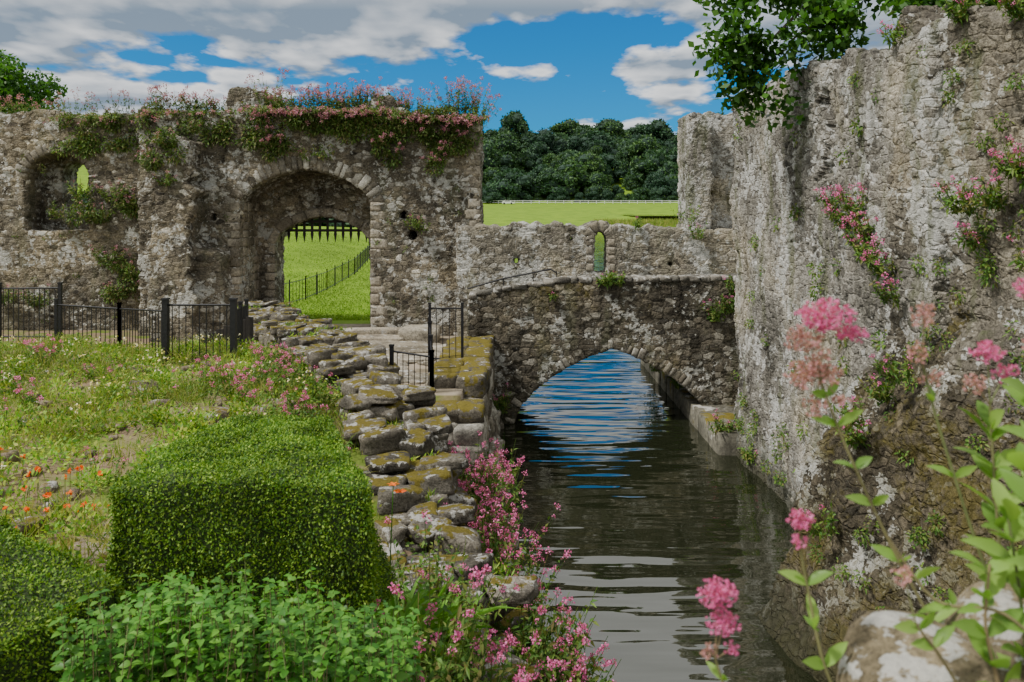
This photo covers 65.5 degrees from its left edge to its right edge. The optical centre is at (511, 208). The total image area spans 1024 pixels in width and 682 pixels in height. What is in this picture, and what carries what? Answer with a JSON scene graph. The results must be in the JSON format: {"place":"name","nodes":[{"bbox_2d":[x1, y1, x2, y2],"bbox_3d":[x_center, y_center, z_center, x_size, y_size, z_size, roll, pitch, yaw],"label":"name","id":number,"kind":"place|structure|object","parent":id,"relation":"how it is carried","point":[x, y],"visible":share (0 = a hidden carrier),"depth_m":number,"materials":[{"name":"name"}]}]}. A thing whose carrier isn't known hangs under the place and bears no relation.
{"place":"outdoors","nodes":[
{"label":"outdoors","id":0,"kind":"place"},
{"bbox_2d":[283,228,369,319],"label":"lawn grass","id":1,"kind":"structure","parent":0,"point":[332,305],"depth_m":34.56,"materials":[{"name":"green plant"}]},
{"bbox_2d":[0,165,678,677],"bbox_3d":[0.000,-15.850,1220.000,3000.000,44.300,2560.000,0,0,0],"label":"ground","id":2,"kind":"structure","parent":0,"point":[544,211],"depth_m":24.32,"materials":[{"name":"green plant"}]},
{"bbox_2d":[0,282,62,344],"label":"iron fence","id":3,"kind":"object","parent":2,"relation":"on","point":[60,292],"visible":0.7,"depth_m":15.66,"materials":[{"name":"black metal"}]},
{"bbox_2d":[0,49,67,113],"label":"broadleaf tree","id":4,"kind":"object","parent":2,"relation":"on","point":[39,91],"visible":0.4,"depth_m":40.21,"materials":[{"name":"green plant"}]},
{"bbox_2d":[0,514,130,681],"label":"clipped hedge","id":5,"kind":"object","parent":2,"relation":"on","point":[38,580],"visible":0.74,"depth_m":3.95,"materials":[{"name":"green plant"}]},
{"bbox_2d":[54,299,169,358],"bbox_3d":[-7.142,2.297,14.379,3.595,1.405,0.394,0,0,33],"label":"iron fence","id":6,"kind":"object","parent":2,"relation":"on","point":[119,322],"visible":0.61,"depth_m":14.57,"materials":[{"name":"black metal"}]},
{"bbox_2d":[0,351,334,571],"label":"garden rocks","id":7,"kind":"object","parent":2,"relation":"on","point":[53,485],"visible":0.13,"depth_m":7.94,"materials":[{"name":"grey stone"}]},
{"bbox_2d":[0,334,352,483],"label":"garden valerian","id":8,"kind":"object","parent":2,"relation":"on","point":[274,371],"visible":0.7,"depth_m":10.78,"materials":[{"name":"pink plant"}]},
{"bbox_2d":[0,330,375,571],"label":"wildflower weeds","id":9,"kind":"object","parent":2,"relation":"on","point":[199,422],"visible":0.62,"depth_m":9.59,"materials":[{"name":"green plant"}]},
{"bbox_2d":[161,298,237,363],"bbox_3d":[-5.140,2.132,13.100,1.232,1.335,0.112,0,0,0],"label":"iron fence","id":10,"kind":"object","parent":2,"relation":"on","point":[233,321],"visible":0.71,"depth_m":13.07,"materials":[{"name":"black metal"}]},
{"bbox_2d":[0,331,401,603],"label":"garden grass","id":11,"kind":"structure","parent":2,"relation":"on","point":[135,400],"depth_m":9.45,"materials":[{"name":"green plant"}]},
{"bbox_2d":[201,317,253,349],"bbox_3d":[-5.215,2.440,14.600,0.940,0.920,0.040,0,0,0],"label":"timber hatch","id":12,"kind":"object","parent":2,"relation":"on","point":[248,326],"visible":0.24,"depth_m":14.58,"materials":[{"name":"brown wood"}]},
{"bbox_2d":[48,553,424,681],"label":"nettle bush","id":13,"kind":"object","parent":2,"relation":"on","point":[170,642],"visible":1,"depth_m":3.57,"materials":[{"name":"green plant"}]},
{"bbox_2d":[0,86,483,341],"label":"ruined castle gatehouse","id":14,"kind":"object","parent":2,"relation":"on","point":[183,240],"visible":0.67,"depth_m":22.00,"materials":[{"name":"stone"}]},
{"bbox_2d":[0,87,163,161],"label":"walltop valerian","id":15,"kind":"object","parent":14,"relation":"attached to","point":[110,119],"visible":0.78,"depth_m":22.89,"materials":[{"name":"green plant"}]},
{"bbox_2d":[2,113,461,322],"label":"wall valerian","id":16,"kind":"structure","parent":14,"relation":"attached to","point":[126,204],"depth_m":22.71,"materials":[{"name":"green plant"}]},
{"bbox_2d":[133,67,502,176],"bbox_3d":[-5.347,-2.403,21.779,10.181,3.117,1.673,0,0,0],"label":"walltop valerian","id":17,"kind":"object","parent":14,"relation":"attached to","point":[323,114],"visible":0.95,"depth_m":21.83,"materials":[{"name":"green plant"}]},
{"bbox_2d":[280,217,366,242],"bbox_3d":[-5.640,0.385,24.133,2.840,1.270,0.095,0,0,0],"label":"portcullis","id":18,"kind":"object","parent":14,"relation":"attached to","point":[327,230],"visible":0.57,"depth_m":24.12,"materials":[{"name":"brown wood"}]},
{"bbox_2d":[237,299,248,350],"bbox_3d":[-4.890,2.308,14.350,0.091,1.485,2.667,0,0,-14],"label":"iron fence","id":19,"kind":"object","parent":2,"relation":"on","point":[242,312],"visible":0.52,"depth_m":14.32,"materials":[{"name":"black metal"}]},
{"bbox_2d":[102,411,398,659],"bbox_3d":[-1.585,2.114,5.208,1.668,1.314,1.504,0,0,0],"label":"clipped hedge","id":20,"kind":"object","parent":2,"relation":"on","point":[278,497],"visible":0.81,"depth_m":4.58,"materials":[{"name":"green plant"}]},
{"bbox_2d":[285,242,369,301],"bbox_3d":[-9.507,2.757,45.203,2.141,1.785,37.800,0,0,-3],"label":"iron fence","id":21,"kind":"object","parent":2,"relation":"on","point":[365,255],"visible":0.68,"depth_m":36.01,"materials":[{"name":"black metal"}]},
{"bbox_2d":[343,324,445,384],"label":"stone steps","id":22,"kind":"structure","parent":2,"relation":"on","point":[410,338],"depth_m":20.12,"materials":[{"name":"grey stone"}]},
{"bbox_2d":[78,110,725,227],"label":"distant woodland","id":23,"kind":"object","parent":2,"relation":"on","point":[566,159],"visible":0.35,"depth_m":329.73,"materials":[{"name":"green plant"}]},
{"bbox_2d":[389,321,434,386],"bbox_3d":[-1.735,2.857,14.650,0.818,1.285,2.188,0,0,0],"label":"iron fence","id":24,"kind":"object","parent":2,"relation":"on","point":[430,355],"visible":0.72,"depth_m":13.78,"materials":[{"name":"black metal"}]},
{"bbox_2d":[428,302,463,361],"bbox_3d":[-1.300,2.522,15.700,0.702,1.355,0.062,0,0,0],"label":"iron fence","id":25,"kind":"object","parent":2,"relation":"on","point":[462,325],"visible":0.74,"depth_m":15.69,"materials":[{"name":"black metal"}]},
{"bbox_2d":[384,482,520,680],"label":"day lily","id":26,"kind":"object","parent":2,"relation":"on","point":[411,601],"visible":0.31,"depth_m":5.96,"materials":[{"name":"green plant"}]},
{"bbox_2d":[483,200,677,203],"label":"white rail fence","id":27,"kind":"object","parent":2,"relation":"on","point":[588,202],"visible":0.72,"depth_m":292.06,"materials":[{"name":"paint"}]},
{"bbox_2d":[594,217,678,226],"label":"shore reeds","id":28,"kind":"object","parent":2,"relation":"on","point":[663,222],"visible":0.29,"depth_m":169.47,"materials":[{"name":"green plant"}]},
{"bbox_2d":[640,359,737,454],"bbox_3d":[4.681,5.100,21.099,1.008,1.109,9.903,0,0,0],"label":"channel ledge","id":29,"kind":"object","parent":2,"relation":"on","point":[699,416],"visible":0.34,"depth_m":18.03,"materials":[{"name":"stone"}]},
{"bbox_2d":[676,111,734,229],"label":"tower","id":30,"kind":"structure","parent":2,"relation":"on","point":[706,153],"depth_m":22.56,"materials":[{"name":"grey stone"}]},
{"bbox_2d":[687,0,1008,132],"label":"overhanging tree","id":31,"kind":"object","parent":2,"relation":"on","point":[840,16],"visible":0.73,"depth_m":12.15,"materials":[{"name":"green plant"}]},
{"bbox_2d":[729,4,1023,681],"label":"castle curtain wall","id":32,"kind":"structure","parent":2,"relation":"on","point":[908,149],"depth_m":8.92,"materials":[{"name":"grey stone"}]},
{"bbox_2d":[492,0,1023,609],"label":"wall valerian","id":33,"kind":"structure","parent":32,"relation":"attached to","point":[842,220],"depth_m":8.62,"materials":[{"name":"green plant"}]},
{"bbox_2d":[0,0,898,134],"label":"sky","id":34,"kind":"structure","parent":0,"point":[629,62],"materials":[{"name":"blue"}]},
{"bbox_2d":[629,215,677,215],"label":"distant lake water","id":35,"kind":"structure","parent":0,"point":[653,215],"depth_m":193.21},
{"bbox_2d":[499,233,818,681],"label":"moat water","id":36,"kind":"structure","parent":0,"point":[664,511],"depth_m":12.62,"materials":[{"name":"liquid"}]},
{"bbox_2d":[237,300,541,681],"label":"ruined garden wall","id":37,"kind":"structure","parent":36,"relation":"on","point":[376,391],"depth_m":9.80,"materials":[{"name":"grey stone"}]},
{"bbox_2d":[237,301,515,575],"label":"wall crevice weeds","id":38,"kind":"object","parent":37,"relation":"on","point":[414,458],"depth_m":11.05,"materials":[{"name":"green plant"}]},
{"bbox_2d":[301,430,620,681],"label":"bank valerian","id":39,"kind":"object","parent":36,"relation":"in","point":[551,658],"visible":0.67,"depth_m":6.77,"materials":[{"name":"pink plant"}]},
{"bbox_2d":[427,335,518,574],"bbox_3d":[-0.840,4.116,12.976,1.886,2.419,11.603,0,0,0],"label":"mossy bank masonry","id":40,"kind":"object","parent":36,"relation":"in","point":[473,411],"visible":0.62,"depth_m":13.99,"materials":[{"name":"grey stone"}]},
{"bbox_2d":[455,220,739,424],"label":"stone arch bridge","id":41,"kind":"structure","parent":36,"relation":"in","point":[650,311],"depth_m":18.49,"materials":[{"name":"grey stone"}]},
{"bbox_2d":[836,539,1023,681],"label":"lichen covered parapet","id":42,"kind":"structure","parent":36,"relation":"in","point":[880,648],"depth_m":1.42,"materials":[{"name":"white stone"}]},
{"bbox_2d":[696,277,1023,681],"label":"foreground valerian","id":43,"kind":"object","parent":42,"relation":"on","point":[1001,569],"visible":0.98,"depth_m":1.46,"materials":[{"name":"green plant"}]}
]}

